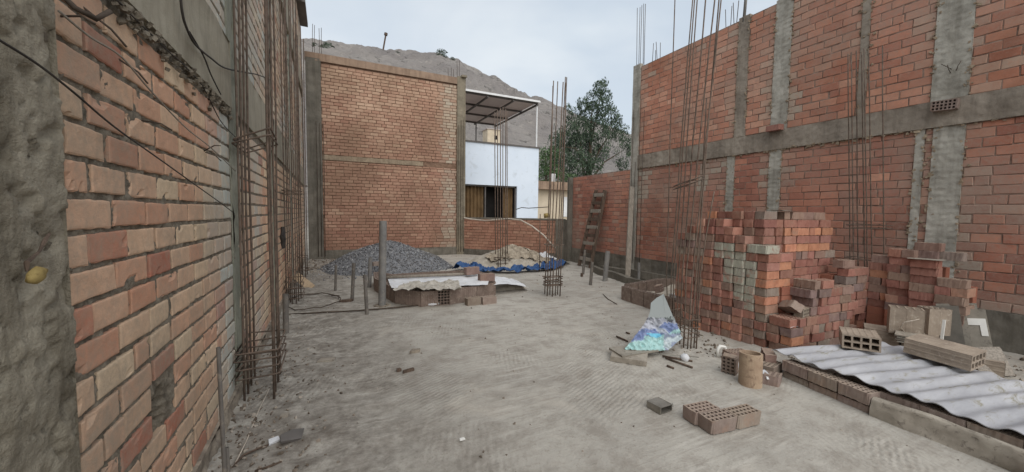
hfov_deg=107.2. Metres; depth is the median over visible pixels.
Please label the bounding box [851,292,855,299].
clay brick
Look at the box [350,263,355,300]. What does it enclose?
plastic pipe
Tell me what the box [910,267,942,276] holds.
clay brick
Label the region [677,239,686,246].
clay brick
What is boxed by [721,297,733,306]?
clay brick
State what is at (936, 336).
hollow block
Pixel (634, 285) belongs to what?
hollow block
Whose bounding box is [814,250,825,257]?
clay brick
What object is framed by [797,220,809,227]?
clay brick
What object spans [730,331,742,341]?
clay brick
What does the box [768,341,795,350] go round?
clay brick
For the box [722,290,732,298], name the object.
clay brick
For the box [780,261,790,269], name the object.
clay brick
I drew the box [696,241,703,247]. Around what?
clay brick
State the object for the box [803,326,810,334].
clay brick
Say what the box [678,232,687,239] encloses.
clay brick
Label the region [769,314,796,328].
clay brick
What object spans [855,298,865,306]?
clay brick
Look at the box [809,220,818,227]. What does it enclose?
clay brick
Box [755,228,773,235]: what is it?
clay brick
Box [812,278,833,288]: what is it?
clay brick
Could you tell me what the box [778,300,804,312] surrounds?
clay brick
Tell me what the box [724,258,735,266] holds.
clay brick
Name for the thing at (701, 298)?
clay brick
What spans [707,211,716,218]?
clay brick
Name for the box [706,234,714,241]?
clay brick
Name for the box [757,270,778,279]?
clay brick
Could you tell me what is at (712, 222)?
clay brick
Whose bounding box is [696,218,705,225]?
clay brick
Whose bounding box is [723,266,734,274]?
clay brick
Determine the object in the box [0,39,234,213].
cable
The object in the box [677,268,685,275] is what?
clay brick
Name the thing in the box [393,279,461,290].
cement sack
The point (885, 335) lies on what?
hollow block
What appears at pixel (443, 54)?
shrub
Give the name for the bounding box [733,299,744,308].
clay brick
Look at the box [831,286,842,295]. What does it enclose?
clay brick
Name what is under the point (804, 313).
clay brick
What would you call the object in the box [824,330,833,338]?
clay brick
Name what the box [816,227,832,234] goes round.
clay brick
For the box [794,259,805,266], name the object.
clay brick
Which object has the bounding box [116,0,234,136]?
cable
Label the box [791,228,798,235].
clay brick
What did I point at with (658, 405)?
block
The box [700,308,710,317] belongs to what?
clay brick
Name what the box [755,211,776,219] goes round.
clay brick
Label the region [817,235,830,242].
clay brick
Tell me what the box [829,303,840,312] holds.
clay brick
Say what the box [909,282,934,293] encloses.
clay brick
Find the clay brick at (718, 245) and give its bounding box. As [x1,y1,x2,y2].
[714,242,725,249]
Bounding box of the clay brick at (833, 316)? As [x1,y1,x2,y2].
[827,312,839,321]
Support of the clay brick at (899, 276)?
on the clay brick at (892, 283)
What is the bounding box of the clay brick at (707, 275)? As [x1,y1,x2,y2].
[702,271,713,279]
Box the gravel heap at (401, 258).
[313,240,461,280]
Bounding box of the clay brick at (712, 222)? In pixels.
[706,219,715,225]
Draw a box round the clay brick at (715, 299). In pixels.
[711,295,720,304]
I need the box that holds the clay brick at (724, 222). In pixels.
[716,219,731,226]
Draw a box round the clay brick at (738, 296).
[733,291,743,300]
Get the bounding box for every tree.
[538,145,576,181]
[541,77,630,181]
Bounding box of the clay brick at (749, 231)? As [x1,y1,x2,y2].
[743,227,757,235]
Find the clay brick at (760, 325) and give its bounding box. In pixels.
[754,320,768,330]
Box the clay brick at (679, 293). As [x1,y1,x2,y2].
[674,288,683,296]
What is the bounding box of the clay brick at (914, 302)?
[908,298,932,306]
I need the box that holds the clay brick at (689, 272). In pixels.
[687,269,693,276]
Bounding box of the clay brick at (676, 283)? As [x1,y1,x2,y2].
[675,281,683,289]
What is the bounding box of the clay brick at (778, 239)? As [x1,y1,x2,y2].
[775,236,781,243]
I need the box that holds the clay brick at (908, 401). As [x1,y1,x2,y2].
[879,389,924,409]
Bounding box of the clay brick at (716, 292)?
[712,288,721,296]
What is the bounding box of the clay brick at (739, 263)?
[734,259,746,268]
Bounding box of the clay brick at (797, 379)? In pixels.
[783,371,808,386]
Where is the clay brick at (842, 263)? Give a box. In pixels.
[832,259,854,267]
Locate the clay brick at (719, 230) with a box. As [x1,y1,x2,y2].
[715,227,724,234]
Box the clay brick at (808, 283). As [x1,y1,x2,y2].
[793,278,820,289]
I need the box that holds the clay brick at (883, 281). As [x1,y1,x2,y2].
[881,278,886,285]
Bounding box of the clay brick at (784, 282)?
[779,278,789,286]
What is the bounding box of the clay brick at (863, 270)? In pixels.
[855,266,868,275]
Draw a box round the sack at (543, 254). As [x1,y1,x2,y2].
[540,251,556,258]
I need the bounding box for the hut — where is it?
[482,128,501,142]
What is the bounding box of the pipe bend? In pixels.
[716,345,726,357]
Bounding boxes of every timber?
[387,273,464,278]
[625,186,633,275]
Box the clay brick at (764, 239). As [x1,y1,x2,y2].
[754,236,774,243]
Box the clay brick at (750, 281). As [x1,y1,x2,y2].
[746,277,757,286]
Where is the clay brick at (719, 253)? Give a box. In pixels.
[714,250,724,257]
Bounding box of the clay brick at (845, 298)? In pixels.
[839,294,850,302]
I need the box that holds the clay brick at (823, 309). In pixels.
[816,305,829,314]
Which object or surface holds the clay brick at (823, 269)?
on the clay brick
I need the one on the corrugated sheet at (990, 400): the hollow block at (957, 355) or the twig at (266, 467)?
the hollow block at (957, 355)
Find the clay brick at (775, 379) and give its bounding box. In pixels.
[762,370,781,386]
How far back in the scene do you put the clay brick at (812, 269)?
5.11 m
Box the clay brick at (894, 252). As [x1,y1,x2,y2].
[888,248,904,256]
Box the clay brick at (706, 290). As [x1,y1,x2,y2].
[701,286,712,294]
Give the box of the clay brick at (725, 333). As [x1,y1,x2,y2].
[721,328,730,337]
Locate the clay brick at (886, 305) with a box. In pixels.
[884,301,907,309]
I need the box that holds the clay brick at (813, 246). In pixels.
[806,243,818,250]
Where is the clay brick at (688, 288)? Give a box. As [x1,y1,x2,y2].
[684,283,694,291]
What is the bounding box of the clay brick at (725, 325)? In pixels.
[721,320,730,329]
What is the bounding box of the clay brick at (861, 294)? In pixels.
[855,290,866,298]
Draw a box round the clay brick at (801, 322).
[779,313,805,327]
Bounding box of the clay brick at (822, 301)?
[818,297,827,305]
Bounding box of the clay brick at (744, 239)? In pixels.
[735,235,753,243]
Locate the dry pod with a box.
[23,233,50,283]
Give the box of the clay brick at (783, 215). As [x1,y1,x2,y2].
[777,212,789,219]
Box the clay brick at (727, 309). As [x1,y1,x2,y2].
[722,305,733,314]
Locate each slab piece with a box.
[268,436,279,445]
[280,412,288,417]
[280,428,303,443]
[339,299,352,302]
[403,367,413,373]
[410,348,419,353]
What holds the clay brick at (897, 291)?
on the clay brick at (902, 300)
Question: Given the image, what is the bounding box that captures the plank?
[294,273,314,287]
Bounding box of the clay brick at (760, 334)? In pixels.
[753,328,767,338]
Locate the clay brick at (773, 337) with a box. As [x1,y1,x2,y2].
[766,332,780,342]
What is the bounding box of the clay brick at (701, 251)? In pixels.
[694,248,703,255]
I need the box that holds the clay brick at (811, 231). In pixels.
[809,228,814,234]
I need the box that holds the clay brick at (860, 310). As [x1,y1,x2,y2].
[855,306,864,313]
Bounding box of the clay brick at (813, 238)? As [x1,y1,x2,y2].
[805,235,818,242]
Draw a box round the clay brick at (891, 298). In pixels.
[885,294,897,303]
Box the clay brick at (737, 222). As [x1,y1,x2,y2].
[732,219,742,226]
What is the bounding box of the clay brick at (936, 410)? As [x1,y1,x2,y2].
[919,403,971,427]
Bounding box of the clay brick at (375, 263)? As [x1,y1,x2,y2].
[372,261,378,265]
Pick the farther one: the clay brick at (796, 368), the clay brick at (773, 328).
the clay brick at (773, 328)
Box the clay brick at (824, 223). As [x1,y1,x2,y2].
[818,220,830,227]
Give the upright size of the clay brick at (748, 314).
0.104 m
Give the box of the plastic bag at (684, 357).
[680,353,689,361]
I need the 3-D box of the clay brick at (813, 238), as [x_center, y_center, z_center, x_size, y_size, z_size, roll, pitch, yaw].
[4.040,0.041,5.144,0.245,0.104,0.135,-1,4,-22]
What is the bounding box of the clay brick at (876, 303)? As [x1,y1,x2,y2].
[867,298,884,307]
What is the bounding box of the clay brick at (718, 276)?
[713,273,722,281]
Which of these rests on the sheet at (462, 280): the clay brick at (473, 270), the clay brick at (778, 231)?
the clay brick at (473, 270)
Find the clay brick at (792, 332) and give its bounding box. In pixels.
[779,326,802,337]
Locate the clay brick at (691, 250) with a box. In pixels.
[685,247,693,254]
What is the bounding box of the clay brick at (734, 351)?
[722,348,743,355]
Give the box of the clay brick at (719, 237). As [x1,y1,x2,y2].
[715,234,723,241]
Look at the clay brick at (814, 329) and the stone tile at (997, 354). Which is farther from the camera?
the clay brick at (814, 329)
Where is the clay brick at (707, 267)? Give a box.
[703,264,712,271]
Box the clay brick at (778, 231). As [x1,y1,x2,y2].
[774,228,782,235]
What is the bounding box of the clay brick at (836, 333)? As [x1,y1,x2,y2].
[833,329,838,337]
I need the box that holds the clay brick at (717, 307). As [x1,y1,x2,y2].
[711,303,721,311]
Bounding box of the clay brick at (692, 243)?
[686,240,694,247]
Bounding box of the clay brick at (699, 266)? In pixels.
[694,263,703,270]
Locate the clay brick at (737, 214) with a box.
[732,211,743,218]
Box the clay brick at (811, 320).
[805,315,817,325]
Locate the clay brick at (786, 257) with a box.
[779,252,792,261]
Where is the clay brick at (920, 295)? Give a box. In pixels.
[908,290,934,301]
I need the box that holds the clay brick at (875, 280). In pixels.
[868,276,881,284]
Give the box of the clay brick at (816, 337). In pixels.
[809,332,824,341]
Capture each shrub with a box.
[311,41,334,47]
[436,49,447,57]
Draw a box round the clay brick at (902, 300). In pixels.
[898,296,907,304]
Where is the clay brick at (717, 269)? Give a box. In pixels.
[713,265,722,273]
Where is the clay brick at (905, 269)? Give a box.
[900,265,910,273]
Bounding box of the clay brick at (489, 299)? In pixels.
[480,295,496,304]
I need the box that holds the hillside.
[301,38,630,226]
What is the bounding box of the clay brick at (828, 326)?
[824,322,831,330]
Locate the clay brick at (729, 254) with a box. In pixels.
[724,250,735,258]
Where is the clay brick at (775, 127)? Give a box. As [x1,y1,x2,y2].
[766,124,783,131]
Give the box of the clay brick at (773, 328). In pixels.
[767,323,779,333]
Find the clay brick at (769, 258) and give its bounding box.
[758,253,781,262]
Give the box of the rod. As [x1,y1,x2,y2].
[653,353,698,357]
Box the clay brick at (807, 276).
[801,274,810,278]
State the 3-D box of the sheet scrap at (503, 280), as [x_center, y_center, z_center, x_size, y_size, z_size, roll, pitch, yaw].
[-0.092,0.976,7.822,0.619,0.211,1.379,4,5,45]
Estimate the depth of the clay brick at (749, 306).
4.75 m
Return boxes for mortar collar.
[373,303,390,307]
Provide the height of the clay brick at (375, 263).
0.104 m
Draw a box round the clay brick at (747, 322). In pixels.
[742,318,755,327]
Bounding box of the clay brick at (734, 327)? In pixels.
[730,323,741,332]
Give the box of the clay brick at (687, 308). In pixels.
[684,304,691,312]
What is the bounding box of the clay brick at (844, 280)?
[834,275,856,284]
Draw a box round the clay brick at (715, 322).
[711,318,720,327]
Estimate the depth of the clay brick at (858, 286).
5.02 m
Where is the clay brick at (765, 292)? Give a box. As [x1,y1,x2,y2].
[755,287,778,296]
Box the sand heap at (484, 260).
[467,249,541,270]
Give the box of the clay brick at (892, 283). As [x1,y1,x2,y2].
[886,279,899,287]
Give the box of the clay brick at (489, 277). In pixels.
[478,273,494,281]
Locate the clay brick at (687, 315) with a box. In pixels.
[683,311,691,319]
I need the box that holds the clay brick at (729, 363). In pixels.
[721,352,738,375]
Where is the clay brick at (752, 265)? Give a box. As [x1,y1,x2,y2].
[745,261,757,269]
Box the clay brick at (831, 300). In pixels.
[827,296,839,304]
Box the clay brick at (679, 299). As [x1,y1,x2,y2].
[676,296,683,303]
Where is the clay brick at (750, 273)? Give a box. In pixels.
[746,269,757,277]
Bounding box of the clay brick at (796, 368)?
[782,359,816,379]
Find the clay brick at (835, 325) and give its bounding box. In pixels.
[831,321,838,329]
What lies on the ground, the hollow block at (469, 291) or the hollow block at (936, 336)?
the hollow block at (469, 291)
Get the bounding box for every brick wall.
[0,0,307,471]
[304,51,466,259]
[463,217,566,260]
[566,170,629,268]
[630,0,1023,354]
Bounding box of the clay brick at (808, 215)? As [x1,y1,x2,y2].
[804,212,813,219]
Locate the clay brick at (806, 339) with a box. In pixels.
[803,334,809,343]
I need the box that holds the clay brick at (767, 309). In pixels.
[755,304,777,313]
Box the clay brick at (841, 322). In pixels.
[838,320,843,328]
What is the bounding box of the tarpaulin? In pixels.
[452,258,565,272]
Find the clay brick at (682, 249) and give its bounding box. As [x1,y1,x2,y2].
[678,246,685,253]
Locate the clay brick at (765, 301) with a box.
[754,295,777,305]
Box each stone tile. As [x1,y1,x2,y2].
[895,330,924,336]
[934,306,964,344]
[936,304,971,346]
[967,309,992,346]
[975,347,999,348]
[976,348,1014,375]
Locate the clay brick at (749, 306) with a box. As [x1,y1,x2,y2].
[744,301,754,310]
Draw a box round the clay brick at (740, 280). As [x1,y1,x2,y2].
[733,275,745,284]
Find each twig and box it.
[232,444,268,467]
[255,461,281,471]
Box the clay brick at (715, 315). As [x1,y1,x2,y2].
[709,310,721,319]
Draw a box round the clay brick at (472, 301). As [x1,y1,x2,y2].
[465,296,480,305]
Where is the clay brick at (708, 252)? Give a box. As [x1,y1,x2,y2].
[704,249,715,256]
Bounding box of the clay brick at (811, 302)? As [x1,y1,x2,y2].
[792,295,818,306]
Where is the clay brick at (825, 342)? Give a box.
[816,339,829,344]
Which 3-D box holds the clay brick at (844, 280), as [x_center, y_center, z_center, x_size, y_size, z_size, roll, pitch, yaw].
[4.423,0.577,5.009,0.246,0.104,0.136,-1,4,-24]
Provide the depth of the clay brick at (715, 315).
5.11 m
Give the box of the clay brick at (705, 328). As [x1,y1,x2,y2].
[700,323,710,331]
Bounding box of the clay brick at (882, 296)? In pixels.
[880,293,886,300]
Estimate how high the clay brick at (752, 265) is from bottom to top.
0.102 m
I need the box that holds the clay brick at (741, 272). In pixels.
[734,267,745,276]
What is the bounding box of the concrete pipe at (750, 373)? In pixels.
[738,350,762,388]
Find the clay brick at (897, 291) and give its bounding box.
[887,287,908,296]
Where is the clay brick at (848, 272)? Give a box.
[837,268,858,276]
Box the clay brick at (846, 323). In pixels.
[843,319,849,326]
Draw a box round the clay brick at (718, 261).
[713,257,724,265]
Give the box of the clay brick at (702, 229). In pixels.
[695,226,703,232]
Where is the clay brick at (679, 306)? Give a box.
[675,302,683,310]
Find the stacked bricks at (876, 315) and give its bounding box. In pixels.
[866,267,977,325]
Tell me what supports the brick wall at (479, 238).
on the ground
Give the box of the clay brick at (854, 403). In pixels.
[837,393,869,412]
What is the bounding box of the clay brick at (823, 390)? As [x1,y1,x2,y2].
[808,381,837,399]
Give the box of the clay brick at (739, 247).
[735,243,746,251]
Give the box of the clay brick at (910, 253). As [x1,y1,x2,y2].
[901,249,918,257]
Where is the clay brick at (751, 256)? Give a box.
[746,253,758,261]
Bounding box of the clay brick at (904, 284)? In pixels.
[899,281,908,288]
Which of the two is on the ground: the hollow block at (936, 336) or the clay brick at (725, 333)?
the clay brick at (725, 333)
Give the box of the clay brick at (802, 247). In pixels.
[796,243,807,251]
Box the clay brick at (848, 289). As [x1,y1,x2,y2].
[834,284,853,294]
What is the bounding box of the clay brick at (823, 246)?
[819,243,829,250]
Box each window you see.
[465,184,515,217]
[564,197,566,216]
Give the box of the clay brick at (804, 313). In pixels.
[793,306,809,317]
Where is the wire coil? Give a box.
[289,292,340,309]
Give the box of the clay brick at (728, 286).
[721,282,733,290]
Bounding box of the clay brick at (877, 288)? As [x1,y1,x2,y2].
[868,284,886,292]
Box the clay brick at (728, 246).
[723,243,737,250]
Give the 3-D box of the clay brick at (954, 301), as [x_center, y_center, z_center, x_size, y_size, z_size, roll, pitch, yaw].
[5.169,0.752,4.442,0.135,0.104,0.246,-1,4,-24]
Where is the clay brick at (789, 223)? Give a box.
[783,220,796,227]
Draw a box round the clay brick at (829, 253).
[823,250,834,257]
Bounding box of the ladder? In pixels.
[577,190,606,267]
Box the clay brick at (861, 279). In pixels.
[856,275,867,282]
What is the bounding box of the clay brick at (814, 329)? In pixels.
[810,325,818,333]
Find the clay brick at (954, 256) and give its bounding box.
[939,251,967,261]
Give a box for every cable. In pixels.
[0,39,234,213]
[57,10,235,170]
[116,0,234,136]
[179,0,264,77]
[189,31,220,94]
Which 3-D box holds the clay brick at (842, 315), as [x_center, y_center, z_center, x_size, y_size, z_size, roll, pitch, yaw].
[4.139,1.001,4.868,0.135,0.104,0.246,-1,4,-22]
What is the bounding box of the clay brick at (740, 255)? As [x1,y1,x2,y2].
[735,251,748,259]
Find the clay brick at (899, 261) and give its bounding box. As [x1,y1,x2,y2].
[889,256,909,265]
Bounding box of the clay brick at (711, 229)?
[704,226,720,233]
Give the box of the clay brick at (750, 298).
[744,293,754,302]
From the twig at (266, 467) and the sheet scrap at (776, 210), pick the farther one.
the sheet scrap at (776, 210)
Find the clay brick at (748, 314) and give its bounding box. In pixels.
[743,309,755,319]
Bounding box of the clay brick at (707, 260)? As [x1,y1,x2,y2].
[703,256,712,264]
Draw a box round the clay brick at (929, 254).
[918,250,942,258]
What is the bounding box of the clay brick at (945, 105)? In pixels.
[930,98,960,111]
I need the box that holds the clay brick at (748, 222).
[743,219,761,226]
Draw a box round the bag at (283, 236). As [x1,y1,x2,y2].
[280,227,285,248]
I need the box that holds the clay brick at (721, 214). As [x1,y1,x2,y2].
[717,211,726,218]
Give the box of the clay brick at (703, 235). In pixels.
[697,233,705,240]
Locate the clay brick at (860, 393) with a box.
[838,380,880,405]
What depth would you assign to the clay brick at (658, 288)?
6.86 m
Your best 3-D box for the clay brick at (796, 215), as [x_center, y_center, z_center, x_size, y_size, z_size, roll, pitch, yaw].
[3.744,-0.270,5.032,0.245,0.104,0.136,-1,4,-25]
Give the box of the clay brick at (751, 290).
[744,285,755,294]
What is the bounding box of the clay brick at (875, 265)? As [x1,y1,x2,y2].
[869,262,881,269]
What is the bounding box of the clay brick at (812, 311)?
[804,305,816,315]
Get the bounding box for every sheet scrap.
[494,277,525,286]
[760,210,798,211]
[908,257,944,260]
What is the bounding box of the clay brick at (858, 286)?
[851,283,863,291]
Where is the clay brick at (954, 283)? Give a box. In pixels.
[936,277,971,288]
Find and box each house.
[465,140,539,217]
[538,174,567,219]
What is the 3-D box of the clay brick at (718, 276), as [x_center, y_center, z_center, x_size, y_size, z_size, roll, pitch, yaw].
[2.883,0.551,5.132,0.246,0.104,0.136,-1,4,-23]
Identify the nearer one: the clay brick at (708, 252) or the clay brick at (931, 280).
the clay brick at (931, 280)
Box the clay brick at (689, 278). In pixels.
[683,276,694,283]
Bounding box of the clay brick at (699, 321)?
[691,314,701,322]
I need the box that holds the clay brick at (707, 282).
[702,279,711,286]
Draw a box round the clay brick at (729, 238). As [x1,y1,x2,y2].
[724,235,738,242]
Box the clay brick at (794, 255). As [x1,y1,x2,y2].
[783,252,795,259]
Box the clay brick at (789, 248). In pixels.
[782,244,796,251]
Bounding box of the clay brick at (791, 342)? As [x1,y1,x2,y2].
[780,335,803,346]
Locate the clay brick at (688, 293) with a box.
[684,290,693,297]
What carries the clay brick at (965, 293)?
on the clay brick at (954, 301)
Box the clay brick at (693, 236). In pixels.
[686,233,695,239]
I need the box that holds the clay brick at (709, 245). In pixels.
[704,241,713,248]
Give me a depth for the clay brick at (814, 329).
4.52 m
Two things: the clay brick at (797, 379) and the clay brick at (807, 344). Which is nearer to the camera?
the clay brick at (797, 379)
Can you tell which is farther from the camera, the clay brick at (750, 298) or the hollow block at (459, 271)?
the hollow block at (459, 271)
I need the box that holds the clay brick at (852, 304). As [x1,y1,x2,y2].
[847,300,857,309]
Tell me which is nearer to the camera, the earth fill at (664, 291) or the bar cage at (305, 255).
the earth fill at (664, 291)
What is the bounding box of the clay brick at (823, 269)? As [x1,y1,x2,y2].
[817,265,827,273]
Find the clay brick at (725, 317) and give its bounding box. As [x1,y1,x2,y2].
[720,312,731,322]
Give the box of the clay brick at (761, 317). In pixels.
[755,312,778,321]
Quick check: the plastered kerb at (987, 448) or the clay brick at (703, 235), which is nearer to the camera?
the plastered kerb at (987, 448)
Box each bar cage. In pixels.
[231,0,286,400]
[279,0,304,303]
[295,23,308,277]
[494,108,510,266]
[542,77,566,296]
[666,0,721,348]
[844,45,893,266]
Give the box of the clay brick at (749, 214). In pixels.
[744,211,754,218]
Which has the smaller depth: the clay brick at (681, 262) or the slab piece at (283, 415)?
the slab piece at (283, 415)
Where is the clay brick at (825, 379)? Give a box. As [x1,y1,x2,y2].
[808,369,846,391]
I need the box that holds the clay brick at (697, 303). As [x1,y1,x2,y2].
[692,299,700,307]
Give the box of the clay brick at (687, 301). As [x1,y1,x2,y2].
[684,297,692,305]
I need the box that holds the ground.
[207,227,1023,471]
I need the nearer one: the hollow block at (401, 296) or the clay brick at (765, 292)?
the clay brick at (765, 292)
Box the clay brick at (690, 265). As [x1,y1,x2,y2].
[685,262,695,269]
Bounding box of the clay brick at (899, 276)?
[887,272,909,281]
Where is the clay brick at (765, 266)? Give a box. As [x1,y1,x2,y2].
[757,262,779,270]
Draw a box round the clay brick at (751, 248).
[747,244,761,252]
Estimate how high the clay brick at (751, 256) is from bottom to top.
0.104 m
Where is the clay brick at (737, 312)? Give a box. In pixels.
[732,307,743,316]
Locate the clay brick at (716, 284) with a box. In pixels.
[711,280,723,288]
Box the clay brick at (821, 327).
[816,324,824,332]
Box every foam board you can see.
[609,345,658,356]
[610,346,647,366]
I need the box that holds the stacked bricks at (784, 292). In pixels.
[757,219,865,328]
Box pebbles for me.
[210,256,1023,471]
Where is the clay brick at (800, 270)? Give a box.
[794,267,806,274]
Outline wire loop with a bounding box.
[900,319,919,331]
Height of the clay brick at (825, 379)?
0.104 m
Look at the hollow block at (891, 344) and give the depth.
4.41 m
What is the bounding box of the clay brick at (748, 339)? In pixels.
[742,334,753,343]
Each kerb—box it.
[593,265,675,283]
[869,396,1023,471]
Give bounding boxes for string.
[234,348,282,463]
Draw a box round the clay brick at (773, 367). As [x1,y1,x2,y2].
[763,361,781,372]
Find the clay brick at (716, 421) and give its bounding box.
[698,409,736,434]
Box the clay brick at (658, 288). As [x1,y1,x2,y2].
[654,284,663,292]
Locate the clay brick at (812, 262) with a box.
[806,258,817,265]
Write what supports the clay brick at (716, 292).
on the clay brick at (715, 299)
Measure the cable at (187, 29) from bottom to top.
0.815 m
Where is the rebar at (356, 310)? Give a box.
[291,302,444,313]
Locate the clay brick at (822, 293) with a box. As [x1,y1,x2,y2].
[816,288,831,297]
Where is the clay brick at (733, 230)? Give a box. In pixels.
[724,227,743,234]
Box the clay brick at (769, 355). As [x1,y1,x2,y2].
[760,347,776,362]
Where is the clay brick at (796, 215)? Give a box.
[787,212,803,219]
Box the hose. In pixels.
[464,217,555,247]
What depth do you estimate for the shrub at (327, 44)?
118.58 m
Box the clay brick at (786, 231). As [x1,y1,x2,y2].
[782,228,790,235]
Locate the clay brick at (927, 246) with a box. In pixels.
[914,242,945,251]
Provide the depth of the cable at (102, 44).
1.46 m
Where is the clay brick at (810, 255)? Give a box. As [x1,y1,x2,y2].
[807,251,814,258]
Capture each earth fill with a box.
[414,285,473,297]
[648,284,674,295]
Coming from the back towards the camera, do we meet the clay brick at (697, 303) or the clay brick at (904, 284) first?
the clay brick at (697, 303)
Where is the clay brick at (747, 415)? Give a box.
[723,404,760,428]
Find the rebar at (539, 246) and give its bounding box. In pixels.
[539,214,540,271]
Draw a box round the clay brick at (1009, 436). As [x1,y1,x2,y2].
[967,420,1023,447]
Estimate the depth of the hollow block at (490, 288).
7.25 m
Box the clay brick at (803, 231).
[798,228,808,235]
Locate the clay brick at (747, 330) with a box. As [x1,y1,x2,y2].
[742,326,753,335]
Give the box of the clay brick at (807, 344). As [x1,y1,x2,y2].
[796,343,809,346]
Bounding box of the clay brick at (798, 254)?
[796,251,800,258]
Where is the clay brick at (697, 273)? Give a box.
[694,270,701,277]
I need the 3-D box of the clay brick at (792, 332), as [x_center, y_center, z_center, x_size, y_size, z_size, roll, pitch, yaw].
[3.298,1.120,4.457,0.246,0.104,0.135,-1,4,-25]
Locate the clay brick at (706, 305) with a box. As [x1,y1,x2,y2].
[701,301,711,309]
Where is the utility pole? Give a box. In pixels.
[383,32,387,49]
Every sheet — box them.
[388,274,488,287]
[625,294,682,350]
[773,341,1023,434]
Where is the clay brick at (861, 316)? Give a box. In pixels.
[855,311,866,319]
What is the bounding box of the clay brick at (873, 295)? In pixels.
[867,291,879,299]
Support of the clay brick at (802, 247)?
on the clay brick at (798, 254)
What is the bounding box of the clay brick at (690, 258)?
[685,254,693,261]
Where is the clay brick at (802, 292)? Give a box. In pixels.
[790,286,816,297]
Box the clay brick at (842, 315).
[839,311,846,319]
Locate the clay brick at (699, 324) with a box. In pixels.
[691,321,701,329]
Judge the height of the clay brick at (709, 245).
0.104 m
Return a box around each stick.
[662,355,692,361]
[665,357,692,367]
[940,320,945,338]
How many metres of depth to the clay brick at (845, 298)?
4.79 m
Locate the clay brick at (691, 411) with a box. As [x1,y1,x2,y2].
[683,400,719,424]
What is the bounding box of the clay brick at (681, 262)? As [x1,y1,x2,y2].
[677,261,686,267]
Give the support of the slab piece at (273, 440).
on the ground
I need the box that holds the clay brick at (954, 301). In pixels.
[934,294,968,306]
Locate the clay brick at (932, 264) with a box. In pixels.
[910,259,942,268]
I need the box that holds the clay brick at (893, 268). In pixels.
[887,264,900,272]
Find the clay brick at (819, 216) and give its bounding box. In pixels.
[814,212,825,219]
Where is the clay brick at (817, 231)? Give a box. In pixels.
[815,228,820,234]
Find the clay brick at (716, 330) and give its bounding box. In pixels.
[711,325,720,334]
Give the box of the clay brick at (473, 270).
[464,266,478,274]
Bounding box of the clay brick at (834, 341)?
[829,337,839,344]
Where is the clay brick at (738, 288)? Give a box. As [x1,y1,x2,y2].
[734,283,745,292]
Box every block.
[375,278,378,292]
[386,283,389,298]
[389,286,394,302]
[395,289,406,304]
[407,289,424,306]
[420,290,436,306]
[429,271,440,273]
[433,289,449,305]
[447,288,462,304]
[452,270,463,272]
[461,286,476,302]
[474,285,486,295]
[487,282,494,295]
[621,286,635,302]
[624,283,637,288]
[631,289,647,306]
[633,281,646,290]
[644,280,654,290]
[644,292,659,308]
[647,397,673,414]
[651,278,662,284]
[658,295,675,314]
[660,278,675,286]
[839,326,881,352]
[863,323,898,344]
[885,342,902,345]
[886,304,925,333]
[901,334,939,345]
[903,333,986,370]
[917,305,951,335]
[975,360,1005,377]
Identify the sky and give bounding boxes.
[301,0,777,133]
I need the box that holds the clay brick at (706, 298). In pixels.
[702,294,710,302]
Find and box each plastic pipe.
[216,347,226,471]
[226,446,229,471]
[282,294,288,333]
[334,265,336,290]
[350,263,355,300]
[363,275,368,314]
[367,257,372,287]
[378,221,386,305]
[582,250,585,273]
[589,262,593,284]
[602,251,609,280]
[637,262,640,278]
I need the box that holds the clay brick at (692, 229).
[687,226,695,232]
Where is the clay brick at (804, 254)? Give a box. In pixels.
[799,251,807,258]
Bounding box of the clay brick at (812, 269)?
[806,266,817,273]
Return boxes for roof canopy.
[466,89,540,146]
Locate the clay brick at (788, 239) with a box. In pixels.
[781,236,795,243]
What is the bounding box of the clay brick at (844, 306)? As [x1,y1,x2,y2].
[840,302,847,310]
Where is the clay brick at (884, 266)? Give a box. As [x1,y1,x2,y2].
[882,263,887,270]
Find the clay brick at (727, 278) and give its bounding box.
[723,274,733,282]
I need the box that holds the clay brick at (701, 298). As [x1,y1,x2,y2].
[693,292,702,300]
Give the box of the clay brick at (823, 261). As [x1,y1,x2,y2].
[816,258,829,265]
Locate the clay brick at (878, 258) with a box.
[871,254,888,263]
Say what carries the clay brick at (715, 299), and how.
on the clay brick at (717, 307)
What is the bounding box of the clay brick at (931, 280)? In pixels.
[910,274,936,284]
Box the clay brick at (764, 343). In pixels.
[754,337,768,347]
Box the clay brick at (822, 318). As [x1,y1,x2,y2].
[815,314,828,324]
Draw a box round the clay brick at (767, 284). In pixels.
[755,279,778,288]
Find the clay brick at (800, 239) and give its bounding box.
[796,235,808,243]
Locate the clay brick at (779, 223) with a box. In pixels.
[765,219,782,227]
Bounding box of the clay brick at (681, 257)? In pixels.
[677,254,686,260]
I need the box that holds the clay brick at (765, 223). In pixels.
[754,220,776,227]
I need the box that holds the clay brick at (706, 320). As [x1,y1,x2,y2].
[701,316,710,324]
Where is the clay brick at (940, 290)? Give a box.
[934,285,950,295]
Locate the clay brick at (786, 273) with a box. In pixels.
[779,269,792,278]
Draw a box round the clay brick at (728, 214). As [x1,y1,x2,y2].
[726,211,731,218]
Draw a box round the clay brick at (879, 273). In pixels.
[870,269,887,277]
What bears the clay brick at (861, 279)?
on the clay brick at (858, 286)
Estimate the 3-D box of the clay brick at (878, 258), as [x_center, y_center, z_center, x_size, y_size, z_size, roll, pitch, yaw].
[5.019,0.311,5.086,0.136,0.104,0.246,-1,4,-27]
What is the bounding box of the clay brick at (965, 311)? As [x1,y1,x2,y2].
[959,305,974,315]
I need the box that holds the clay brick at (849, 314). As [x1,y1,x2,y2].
[846,310,852,319]
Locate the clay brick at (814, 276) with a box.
[811,273,820,278]
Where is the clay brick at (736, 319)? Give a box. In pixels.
[731,315,743,324]
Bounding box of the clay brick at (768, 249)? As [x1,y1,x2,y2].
[757,245,779,253]
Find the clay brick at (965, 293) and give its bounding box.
[951,288,975,297]
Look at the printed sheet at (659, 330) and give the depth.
4.43 m

